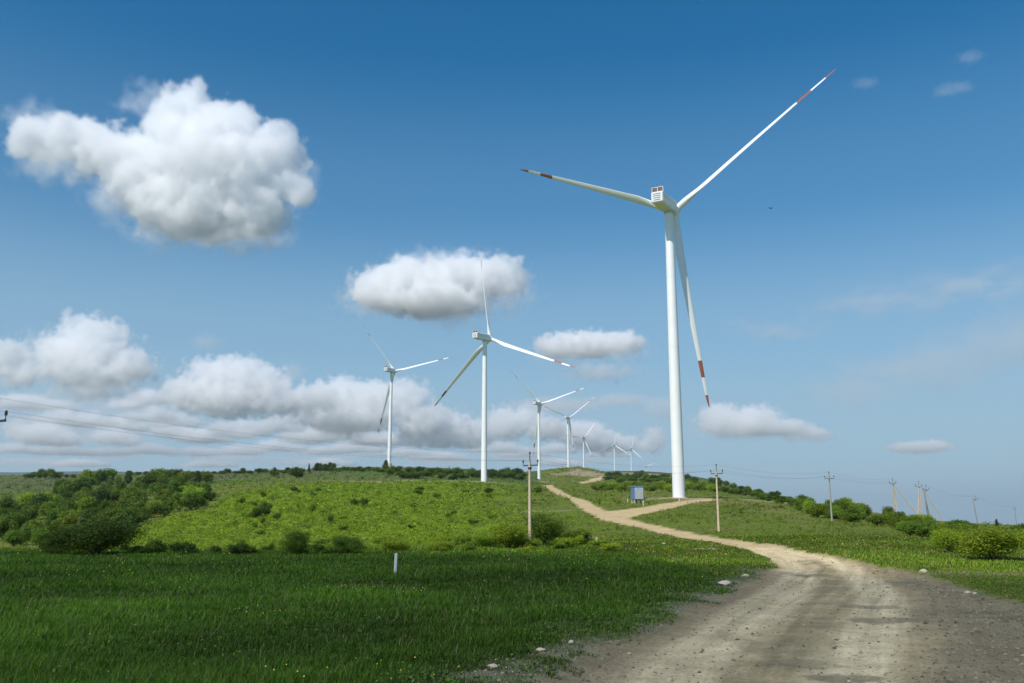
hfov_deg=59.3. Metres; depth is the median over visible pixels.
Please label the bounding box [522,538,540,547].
shrub
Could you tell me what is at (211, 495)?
tree
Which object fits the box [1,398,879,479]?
power wire
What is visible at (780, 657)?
road
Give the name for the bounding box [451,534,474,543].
shrub
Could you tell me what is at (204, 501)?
tree
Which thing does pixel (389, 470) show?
shrub
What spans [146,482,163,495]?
shrub
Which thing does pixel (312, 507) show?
shrub
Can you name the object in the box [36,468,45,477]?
tree
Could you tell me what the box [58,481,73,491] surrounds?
shrub
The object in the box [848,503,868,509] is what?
shrub
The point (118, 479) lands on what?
tree
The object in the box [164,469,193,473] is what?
shrub
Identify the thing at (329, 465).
tree
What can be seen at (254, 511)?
shrub
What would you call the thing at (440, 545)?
shrub
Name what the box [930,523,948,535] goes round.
shrub
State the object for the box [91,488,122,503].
tree
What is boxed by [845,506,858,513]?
shrub
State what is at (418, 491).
shrub
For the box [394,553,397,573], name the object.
marker post
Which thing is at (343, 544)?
shrub
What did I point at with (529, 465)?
utility pole
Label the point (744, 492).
tree
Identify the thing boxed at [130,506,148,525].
shrub
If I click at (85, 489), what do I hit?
shrub
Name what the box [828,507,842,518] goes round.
shrub
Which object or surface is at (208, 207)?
sky
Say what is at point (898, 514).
shrub
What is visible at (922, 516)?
shrub
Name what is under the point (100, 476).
tree
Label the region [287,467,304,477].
shrub
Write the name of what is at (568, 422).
wind turbine
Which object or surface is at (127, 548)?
shrub
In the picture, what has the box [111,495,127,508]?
shrub
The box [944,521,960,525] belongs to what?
shrub
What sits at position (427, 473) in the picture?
shrub
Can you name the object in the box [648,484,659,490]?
shrub
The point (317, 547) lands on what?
shrub
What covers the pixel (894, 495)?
utility pole
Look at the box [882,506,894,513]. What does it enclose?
shrub
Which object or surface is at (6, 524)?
tree
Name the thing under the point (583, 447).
wind turbine
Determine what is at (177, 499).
shrub
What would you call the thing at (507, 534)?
shrub
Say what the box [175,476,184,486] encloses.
shrub
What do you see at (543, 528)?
shrub
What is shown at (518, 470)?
shrub
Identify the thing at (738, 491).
tree
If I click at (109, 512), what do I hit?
shrub
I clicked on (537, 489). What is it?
shrub
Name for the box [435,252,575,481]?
wind turbine
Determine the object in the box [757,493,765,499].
tree
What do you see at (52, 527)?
shrub
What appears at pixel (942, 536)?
shrub
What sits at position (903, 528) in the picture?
shrub
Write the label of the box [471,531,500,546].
shrub
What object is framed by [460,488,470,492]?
shrub
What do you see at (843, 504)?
shrub
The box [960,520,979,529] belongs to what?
shrub
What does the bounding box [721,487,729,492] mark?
tree
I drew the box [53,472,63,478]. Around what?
tree
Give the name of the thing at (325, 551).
shrub
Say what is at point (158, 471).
shrub
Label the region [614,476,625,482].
tree
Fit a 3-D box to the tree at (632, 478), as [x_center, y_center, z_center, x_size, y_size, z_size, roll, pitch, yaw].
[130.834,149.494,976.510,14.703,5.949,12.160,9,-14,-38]
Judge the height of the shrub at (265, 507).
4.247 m
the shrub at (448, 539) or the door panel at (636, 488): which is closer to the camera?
the shrub at (448, 539)
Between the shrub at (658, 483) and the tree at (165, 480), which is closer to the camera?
the tree at (165, 480)
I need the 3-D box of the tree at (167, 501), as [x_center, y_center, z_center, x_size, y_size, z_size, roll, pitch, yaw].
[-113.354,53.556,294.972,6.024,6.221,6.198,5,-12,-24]
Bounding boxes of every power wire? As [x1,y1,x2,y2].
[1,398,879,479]
[4,415,882,482]
[13,412,889,482]
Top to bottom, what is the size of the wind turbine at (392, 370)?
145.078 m
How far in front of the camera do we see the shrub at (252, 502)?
287.12 m
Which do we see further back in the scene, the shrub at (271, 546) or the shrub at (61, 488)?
the shrub at (61, 488)
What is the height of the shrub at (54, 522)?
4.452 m
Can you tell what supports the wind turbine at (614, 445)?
on the ground at (743, 524)
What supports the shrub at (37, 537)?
on the ground at (743, 524)
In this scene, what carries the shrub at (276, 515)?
on the ground at (743, 524)
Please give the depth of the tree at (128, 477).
689.56 m
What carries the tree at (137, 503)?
on the ground at (743, 524)
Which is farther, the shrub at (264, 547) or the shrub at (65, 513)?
the shrub at (65, 513)
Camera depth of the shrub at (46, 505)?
309.01 m
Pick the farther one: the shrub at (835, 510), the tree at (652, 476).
the tree at (652, 476)
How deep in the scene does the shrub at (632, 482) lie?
640.29 m
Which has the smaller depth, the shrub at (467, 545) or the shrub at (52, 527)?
the shrub at (467, 545)
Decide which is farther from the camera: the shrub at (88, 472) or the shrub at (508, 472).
the shrub at (508, 472)
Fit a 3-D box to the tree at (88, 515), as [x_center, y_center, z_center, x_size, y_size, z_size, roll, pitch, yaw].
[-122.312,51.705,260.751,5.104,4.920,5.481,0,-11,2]
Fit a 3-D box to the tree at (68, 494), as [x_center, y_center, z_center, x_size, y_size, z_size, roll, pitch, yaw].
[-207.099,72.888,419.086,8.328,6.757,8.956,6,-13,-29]
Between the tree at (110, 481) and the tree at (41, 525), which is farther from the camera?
the tree at (110, 481)
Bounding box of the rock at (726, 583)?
[718,580,731,585]
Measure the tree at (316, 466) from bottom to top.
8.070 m
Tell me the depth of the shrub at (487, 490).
357.46 m
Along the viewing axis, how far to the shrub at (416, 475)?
599.00 m
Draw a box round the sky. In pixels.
[0,0,1023,524]
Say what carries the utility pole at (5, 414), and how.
on the ground at (743, 524)
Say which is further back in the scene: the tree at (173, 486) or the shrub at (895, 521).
the tree at (173, 486)
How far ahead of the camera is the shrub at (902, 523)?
105.03 m
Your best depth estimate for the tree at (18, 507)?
331.94 m
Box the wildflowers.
[36,543,856,676]
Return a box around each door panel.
[635,487,638,498]
[639,487,642,498]
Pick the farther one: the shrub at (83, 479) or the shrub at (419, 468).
the shrub at (419, 468)
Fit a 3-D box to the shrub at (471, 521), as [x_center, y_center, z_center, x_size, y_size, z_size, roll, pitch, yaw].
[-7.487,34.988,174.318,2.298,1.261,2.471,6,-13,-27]
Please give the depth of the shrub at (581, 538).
84.68 m
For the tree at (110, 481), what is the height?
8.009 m
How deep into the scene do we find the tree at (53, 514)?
284.81 m
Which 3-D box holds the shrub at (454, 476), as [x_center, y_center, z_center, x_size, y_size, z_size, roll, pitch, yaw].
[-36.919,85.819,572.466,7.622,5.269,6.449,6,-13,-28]
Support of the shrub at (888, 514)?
on the ground at (743, 524)
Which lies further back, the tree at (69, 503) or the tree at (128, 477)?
the tree at (128, 477)
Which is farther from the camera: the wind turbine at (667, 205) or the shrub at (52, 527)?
the wind turbine at (667, 205)
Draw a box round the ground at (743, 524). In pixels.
[0,466,1023,682]
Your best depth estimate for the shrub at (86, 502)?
311.71 m
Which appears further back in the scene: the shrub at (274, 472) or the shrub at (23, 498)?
the shrub at (274, 472)
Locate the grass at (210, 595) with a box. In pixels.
[0,531,1023,682]
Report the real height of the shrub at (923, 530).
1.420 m
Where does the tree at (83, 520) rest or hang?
on the ground at (743, 524)
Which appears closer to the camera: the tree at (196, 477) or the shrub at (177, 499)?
the shrub at (177, 499)
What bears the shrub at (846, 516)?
on the ground at (743, 524)
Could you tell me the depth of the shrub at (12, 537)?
177.40 m
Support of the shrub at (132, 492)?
on the ground at (743, 524)
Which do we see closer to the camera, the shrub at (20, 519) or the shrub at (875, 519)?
the shrub at (875, 519)
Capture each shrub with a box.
[0,495,18,514]
[0,506,15,517]
[1,511,31,529]
[1,530,29,545]
[9,527,32,543]
[16,490,38,504]
[19,504,39,520]
[25,518,44,528]
[30,526,49,545]
[36,533,82,553]
[37,500,63,520]
[40,516,150,554]
[43,523,58,536]
[44,490,61,499]
[50,518,65,525]
[53,512,79,527]
[55,510,81,520]
[56,483,68,493]
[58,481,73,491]
[72,491,87,498]
[74,476,89,485]
[74,495,99,511]
[77,486,90,494]
[80,468,96,477]
[101,507,124,518]
[103,468,117,481]
[107,487,120,492]
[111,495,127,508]
[118,485,148,499]
[119,545,136,550]
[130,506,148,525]
[134,538,168,553]
[137,506,151,521]
[144,499,161,517]
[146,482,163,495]
[147,468,168,484]
[151,488,172,499]
[155,474,174,479]
[157,504,171,516]
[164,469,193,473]
[166,540,195,553]
[169,491,190,510]
[175,470,192,484]
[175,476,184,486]
[180,484,208,496]
[191,482,200,487]
[199,470,214,482]
[201,482,212,490]
[211,545,221,552]
[226,542,248,553]
[238,545,256,552]
[249,500,258,505]
[250,506,262,517]
[250,521,258,527]
[254,529,265,534]
[256,501,271,514]
[260,545,268,550]
[268,543,274,550]
[269,467,278,475]
[271,513,281,518]
[275,528,311,553]
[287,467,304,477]
[290,486,300,492]
[308,504,315,511]
[310,538,330,543]
[312,544,324,551]
[318,509,329,512]
[321,549,332,553]
[330,535,367,552]
[332,535,349,541]
[336,524,349,529]
[349,499,358,504]
[359,497,367,504]
[359,520,367,524]
[369,535,391,543]
[377,535,412,550]
[378,466,388,471]
[384,468,394,475]
[395,470,408,474]
[398,473,408,477]
[405,466,415,472]
[412,472,423,477]
[412,489,422,493]
[414,466,425,471]
[422,471,434,475]
[423,540,454,551]
[425,468,438,473]
[433,536,452,541]
[437,472,446,478]
[448,473,457,479]
[450,467,464,472]
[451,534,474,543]
[457,473,464,478]
[459,541,476,550]
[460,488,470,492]
[467,519,478,523]
[470,472,477,477]
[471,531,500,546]
[483,487,493,493]
[487,471,495,477]
[488,520,533,547]
[502,467,513,477]
[511,468,523,474]
[512,475,524,479]
[512,539,529,547]
[518,545,536,549]
[522,510,570,544]
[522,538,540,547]
[531,487,543,493]
[548,537,563,543]
[552,543,566,548]
[554,536,579,547]
[560,528,593,543]
[568,533,586,543]
[588,540,610,545]
[590,484,599,489]
[597,483,606,490]
[598,543,623,550]
[603,483,614,490]
[614,484,625,490]
[617,482,631,490]
[629,480,640,485]
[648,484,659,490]
[652,481,665,485]
[662,484,671,491]
[692,484,704,490]
[708,485,719,491]
[792,500,804,510]
[794,494,815,502]
[801,499,815,513]
[808,503,828,516]
[823,508,844,518]
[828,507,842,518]
[835,500,847,509]
[839,512,861,521]
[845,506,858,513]
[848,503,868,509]
[853,504,872,516]
[857,507,866,518]
[865,514,887,525]
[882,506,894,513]
[884,511,893,522]
[887,516,904,527]
[888,511,904,521]
[895,523,916,535]
[896,519,912,533]
[901,516,922,523]
[903,514,920,520]
[906,521,931,535]
[914,526,936,536]
[918,513,931,520]
[921,516,938,524]
[929,527,971,552]
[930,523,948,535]
[943,521,1023,558]
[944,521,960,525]
[952,525,970,534]
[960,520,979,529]
[1013,523,1023,529]
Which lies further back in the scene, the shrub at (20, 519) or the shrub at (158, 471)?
the shrub at (158, 471)
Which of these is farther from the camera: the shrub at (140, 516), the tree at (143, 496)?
the tree at (143, 496)
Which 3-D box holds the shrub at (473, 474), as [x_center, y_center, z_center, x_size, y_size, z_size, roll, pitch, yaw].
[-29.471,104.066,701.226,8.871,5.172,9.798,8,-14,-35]
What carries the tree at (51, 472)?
on the ground at (743, 524)
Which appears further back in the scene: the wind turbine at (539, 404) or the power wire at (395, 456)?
the wind turbine at (539, 404)
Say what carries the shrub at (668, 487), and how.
on the ground at (743, 524)
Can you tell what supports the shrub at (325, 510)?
on the ground at (743, 524)
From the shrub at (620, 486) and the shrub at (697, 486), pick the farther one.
the shrub at (620, 486)
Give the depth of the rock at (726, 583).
34.07 m
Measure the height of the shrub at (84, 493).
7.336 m
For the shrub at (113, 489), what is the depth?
412.38 m
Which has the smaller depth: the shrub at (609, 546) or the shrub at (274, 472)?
the shrub at (609, 546)
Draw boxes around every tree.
[0,517,18,538]
[14,505,21,510]
[24,501,42,515]
[29,493,53,505]
[30,524,47,539]
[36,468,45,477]
[41,470,48,477]
[45,505,66,521]
[46,468,56,477]
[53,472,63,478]
[53,479,69,489]
[58,491,73,499]
[59,499,78,509]
[60,480,94,494]
[78,516,89,524]
[79,507,100,515]
[80,511,96,519]
[84,476,96,484]
[86,491,100,505]
[89,468,108,485]
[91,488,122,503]
[97,499,113,512]
[99,483,113,490]
[105,476,113,484]
[109,512,136,528]
[113,475,125,485]
[115,507,136,518]
[116,481,127,490]
[124,472,132,483]
[125,498,147,508]
[130,481,147,490]
[137,473,160,490]
[138,491,148,500]
[154,471,171,477]
[156,496,173,510]
[157,476,175,489]
[166,477,182,494]
[170,470,175,478]
[183,491,201,509]
[190,471,201,485]
[199,495,209,506]
[203,486,211,500]
[205,491,215,500]
[312,462,318,470]
[320,464,327,470]
[325,462,331,470]
[328,463,336,469]
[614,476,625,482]
[626,477,636,480]
[633,471,641,476]
[648,474,657,478]
[658,473,670,476]
[662,478,671,483]
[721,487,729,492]
[726,482,737,488]
[733,489,742,494]
[741,488,748,495]
[750,492,758,496]
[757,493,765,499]
[786,497,795,504]
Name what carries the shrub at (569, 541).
on the ground at (743, 524)
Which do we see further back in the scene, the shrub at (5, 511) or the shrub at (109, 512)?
the shrub at (5, 511)
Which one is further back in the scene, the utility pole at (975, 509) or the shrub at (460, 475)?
the shrub at (460, 475)
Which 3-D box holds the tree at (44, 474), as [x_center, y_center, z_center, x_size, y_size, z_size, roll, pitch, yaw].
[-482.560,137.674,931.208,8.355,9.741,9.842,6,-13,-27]
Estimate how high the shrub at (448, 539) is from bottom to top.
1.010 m
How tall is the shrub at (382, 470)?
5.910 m
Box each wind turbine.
[364,327,449,466]
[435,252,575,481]
[511,371,585,478]
[520,70,833,497]
[542,398,592,466]
[566,423,594,467]
[600,428,629,469]
[618,438,639,470]
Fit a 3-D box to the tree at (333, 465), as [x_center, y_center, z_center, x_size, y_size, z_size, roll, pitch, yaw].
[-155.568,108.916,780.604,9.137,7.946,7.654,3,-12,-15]
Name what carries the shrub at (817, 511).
on the ground at (743, 524)
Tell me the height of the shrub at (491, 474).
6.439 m
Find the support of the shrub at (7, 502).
on the ground at (743, 524)
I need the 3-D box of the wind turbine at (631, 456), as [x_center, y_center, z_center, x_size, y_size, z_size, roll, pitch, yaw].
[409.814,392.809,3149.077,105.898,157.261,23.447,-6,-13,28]
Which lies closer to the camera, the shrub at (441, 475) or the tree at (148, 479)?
the tree at (148, 479)
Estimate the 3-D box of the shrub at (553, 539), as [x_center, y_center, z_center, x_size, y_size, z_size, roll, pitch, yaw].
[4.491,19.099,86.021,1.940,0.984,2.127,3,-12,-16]
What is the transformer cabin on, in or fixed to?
on the ground at (743, 524)
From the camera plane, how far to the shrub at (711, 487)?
490.16 m
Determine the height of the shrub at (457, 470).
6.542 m
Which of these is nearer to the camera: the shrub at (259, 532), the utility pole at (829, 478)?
the utility pole at (829, 478)
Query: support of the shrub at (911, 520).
on the ground at (743, 524)
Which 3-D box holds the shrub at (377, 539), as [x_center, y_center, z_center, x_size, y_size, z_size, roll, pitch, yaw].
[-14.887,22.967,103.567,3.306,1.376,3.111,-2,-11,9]
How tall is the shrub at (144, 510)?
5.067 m
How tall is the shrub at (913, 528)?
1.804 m
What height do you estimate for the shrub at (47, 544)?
1.722 m
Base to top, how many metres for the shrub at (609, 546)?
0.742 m
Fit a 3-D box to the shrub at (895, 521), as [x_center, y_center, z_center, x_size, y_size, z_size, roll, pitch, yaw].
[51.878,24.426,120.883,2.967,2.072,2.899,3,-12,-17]
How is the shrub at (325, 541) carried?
on the ground at (743, 524)
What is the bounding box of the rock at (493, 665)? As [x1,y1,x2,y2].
[487,663,497,668]
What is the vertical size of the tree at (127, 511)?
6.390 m
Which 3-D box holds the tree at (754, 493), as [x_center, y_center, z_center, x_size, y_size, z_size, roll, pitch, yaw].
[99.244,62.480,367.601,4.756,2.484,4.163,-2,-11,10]
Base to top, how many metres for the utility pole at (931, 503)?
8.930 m
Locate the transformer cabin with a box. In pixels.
[631,486,643,502]
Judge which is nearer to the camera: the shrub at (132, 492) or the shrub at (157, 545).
the shrub at (157, 545)
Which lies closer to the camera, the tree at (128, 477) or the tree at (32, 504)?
the tree at (32, 504)
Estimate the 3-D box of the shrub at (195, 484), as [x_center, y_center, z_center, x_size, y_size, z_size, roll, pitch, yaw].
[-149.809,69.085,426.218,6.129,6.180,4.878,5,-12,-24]
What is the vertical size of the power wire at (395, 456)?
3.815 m
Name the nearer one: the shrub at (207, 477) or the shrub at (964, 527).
the shrub at (964, 527)
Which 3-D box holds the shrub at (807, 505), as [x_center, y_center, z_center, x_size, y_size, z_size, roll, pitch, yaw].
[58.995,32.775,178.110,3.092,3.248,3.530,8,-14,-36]
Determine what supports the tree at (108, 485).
on the ground at (743, 524)
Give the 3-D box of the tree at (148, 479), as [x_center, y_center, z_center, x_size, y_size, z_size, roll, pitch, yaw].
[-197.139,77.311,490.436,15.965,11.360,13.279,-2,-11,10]
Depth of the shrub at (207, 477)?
570.54 m
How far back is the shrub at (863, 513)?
169.81 m
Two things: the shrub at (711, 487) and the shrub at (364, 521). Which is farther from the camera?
the shrub at (711, 487)
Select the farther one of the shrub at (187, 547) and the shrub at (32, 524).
the shrub at (32, 524)
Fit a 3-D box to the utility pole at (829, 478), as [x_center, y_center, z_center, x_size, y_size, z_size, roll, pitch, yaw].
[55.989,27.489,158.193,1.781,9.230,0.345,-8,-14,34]
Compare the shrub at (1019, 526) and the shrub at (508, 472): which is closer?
the shrub at (1019, 526)
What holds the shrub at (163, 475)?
on the ground at (743, 524)
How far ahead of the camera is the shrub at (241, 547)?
62.69 m
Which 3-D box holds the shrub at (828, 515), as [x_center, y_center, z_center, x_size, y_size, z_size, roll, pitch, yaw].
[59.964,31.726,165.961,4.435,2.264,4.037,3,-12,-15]
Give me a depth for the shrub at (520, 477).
776.40 m
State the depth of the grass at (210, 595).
25.49 m
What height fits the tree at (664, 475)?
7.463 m
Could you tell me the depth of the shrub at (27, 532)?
185.95 m
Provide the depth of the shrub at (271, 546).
71.19 m
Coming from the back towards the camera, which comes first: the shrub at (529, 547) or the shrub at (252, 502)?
the shrub at (252, 502)
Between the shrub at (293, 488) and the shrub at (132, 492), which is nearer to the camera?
the shrub at (293, 488)
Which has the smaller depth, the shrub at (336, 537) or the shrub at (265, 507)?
the shrub at (336, 537)
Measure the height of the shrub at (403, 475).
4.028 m
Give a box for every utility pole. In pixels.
[0,410,7,421]
[522,452,538,539]
[710,464,722,530]
[824,472,833,520]
[889,478,917,514]
[915,481,921,513]
[922,485,942,521]
[972,498,977,522]
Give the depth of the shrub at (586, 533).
85.76 m
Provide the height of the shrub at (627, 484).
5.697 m
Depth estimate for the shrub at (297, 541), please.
62.78 m
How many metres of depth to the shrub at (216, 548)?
64.31 m
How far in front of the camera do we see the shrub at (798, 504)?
190.23 m
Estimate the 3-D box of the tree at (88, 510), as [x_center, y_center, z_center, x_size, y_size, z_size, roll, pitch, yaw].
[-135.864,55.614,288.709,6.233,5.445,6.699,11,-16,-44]
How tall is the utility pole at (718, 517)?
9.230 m
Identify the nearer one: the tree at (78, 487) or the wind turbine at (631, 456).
the tree at (78, 487)
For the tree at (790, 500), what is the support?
on the ground at (743, 524)
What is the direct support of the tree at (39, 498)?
on the ground at (743, 524)
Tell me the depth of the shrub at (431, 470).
699.01 m
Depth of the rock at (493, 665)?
15.30 m
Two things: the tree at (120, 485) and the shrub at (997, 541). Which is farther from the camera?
the tree at (120, 485)
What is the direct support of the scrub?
on the ground at (743, 524)
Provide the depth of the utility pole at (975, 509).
290.93 m
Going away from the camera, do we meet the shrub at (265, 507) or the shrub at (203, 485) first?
the shrub at (265, 507)
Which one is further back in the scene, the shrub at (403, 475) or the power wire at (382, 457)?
the shrub at (403, 475)
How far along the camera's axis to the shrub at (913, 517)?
120.04 m
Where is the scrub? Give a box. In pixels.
[75,478,621,547]
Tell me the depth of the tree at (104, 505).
295.51 m
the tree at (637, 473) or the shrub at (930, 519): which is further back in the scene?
the tree at (637, 473)
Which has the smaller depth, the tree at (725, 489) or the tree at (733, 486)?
the tree at (725, 489)
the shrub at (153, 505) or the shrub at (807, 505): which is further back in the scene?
the shrub at (153, 505)
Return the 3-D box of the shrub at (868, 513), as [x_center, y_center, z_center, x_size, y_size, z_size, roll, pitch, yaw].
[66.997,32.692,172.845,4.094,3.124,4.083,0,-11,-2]
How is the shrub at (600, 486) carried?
on the ground at (743, 524)
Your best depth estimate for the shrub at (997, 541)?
51.56 m
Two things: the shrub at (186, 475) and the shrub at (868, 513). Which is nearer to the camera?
the shrub at (868, 513)
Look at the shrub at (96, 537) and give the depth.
62.01 m
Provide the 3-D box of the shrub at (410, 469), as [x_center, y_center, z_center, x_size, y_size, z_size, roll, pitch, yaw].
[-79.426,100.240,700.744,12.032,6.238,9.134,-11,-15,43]
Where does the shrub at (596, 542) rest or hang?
on the ground at (743, 524)
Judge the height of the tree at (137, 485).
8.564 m
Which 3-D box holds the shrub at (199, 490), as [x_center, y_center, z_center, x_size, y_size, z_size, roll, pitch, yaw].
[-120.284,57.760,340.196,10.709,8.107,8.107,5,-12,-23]
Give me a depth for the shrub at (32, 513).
296.76 m
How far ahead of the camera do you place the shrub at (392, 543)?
68.21 m
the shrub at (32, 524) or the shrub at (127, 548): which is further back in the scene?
the shrub at (32, 524)
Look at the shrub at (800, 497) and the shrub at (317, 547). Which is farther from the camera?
the shrub at (800, 497)
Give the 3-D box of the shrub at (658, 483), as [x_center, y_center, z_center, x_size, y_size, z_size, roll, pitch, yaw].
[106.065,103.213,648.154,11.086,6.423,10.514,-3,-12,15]
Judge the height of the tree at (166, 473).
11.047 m
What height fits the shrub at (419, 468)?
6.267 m
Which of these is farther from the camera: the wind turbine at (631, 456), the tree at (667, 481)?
the wind turbine at (631, 456)
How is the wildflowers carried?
on the ground at (743, 524)
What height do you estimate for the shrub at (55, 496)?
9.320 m
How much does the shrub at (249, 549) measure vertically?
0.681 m
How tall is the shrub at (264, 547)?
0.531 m
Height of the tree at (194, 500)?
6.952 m
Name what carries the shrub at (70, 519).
on the ground at (743, 524)
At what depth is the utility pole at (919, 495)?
208.74 m
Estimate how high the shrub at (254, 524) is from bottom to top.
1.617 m
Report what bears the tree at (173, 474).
on the ground at (743, 524)
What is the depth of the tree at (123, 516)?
205.59 m
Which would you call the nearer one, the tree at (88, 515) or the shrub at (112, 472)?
the tree at (88, 515)
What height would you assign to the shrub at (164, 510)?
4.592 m
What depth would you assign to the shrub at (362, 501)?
263.40 m
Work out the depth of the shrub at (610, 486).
560.42 m
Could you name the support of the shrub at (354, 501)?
on the ground at (743, 524)
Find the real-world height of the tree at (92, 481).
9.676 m
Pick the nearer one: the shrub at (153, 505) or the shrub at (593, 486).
the shrub at (153, 505)
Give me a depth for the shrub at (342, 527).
172.13 m
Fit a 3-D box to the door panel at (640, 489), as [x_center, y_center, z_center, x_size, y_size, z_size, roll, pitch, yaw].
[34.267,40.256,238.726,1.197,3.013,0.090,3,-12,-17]
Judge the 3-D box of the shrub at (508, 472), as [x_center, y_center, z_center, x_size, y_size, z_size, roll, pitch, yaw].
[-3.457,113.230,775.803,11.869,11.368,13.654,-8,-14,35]
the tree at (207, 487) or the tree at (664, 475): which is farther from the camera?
the tree at (664, 475)
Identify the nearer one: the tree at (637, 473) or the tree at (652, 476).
the tree at (652, 476)
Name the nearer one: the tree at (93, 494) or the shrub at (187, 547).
the shrub at (187, 547)
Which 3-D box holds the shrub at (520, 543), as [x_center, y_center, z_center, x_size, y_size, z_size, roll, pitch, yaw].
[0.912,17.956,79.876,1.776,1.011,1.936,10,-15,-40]
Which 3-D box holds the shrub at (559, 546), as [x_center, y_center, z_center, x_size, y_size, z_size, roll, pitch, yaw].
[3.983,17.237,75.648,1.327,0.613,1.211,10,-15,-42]
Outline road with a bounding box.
[540,476,1023,682]
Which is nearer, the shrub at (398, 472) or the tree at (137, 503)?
the tree at (137, 503)
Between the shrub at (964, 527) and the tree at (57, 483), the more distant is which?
the tree at (57, 483)
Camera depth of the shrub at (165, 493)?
371.09 m
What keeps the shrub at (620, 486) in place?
on the ground at (743, 524)

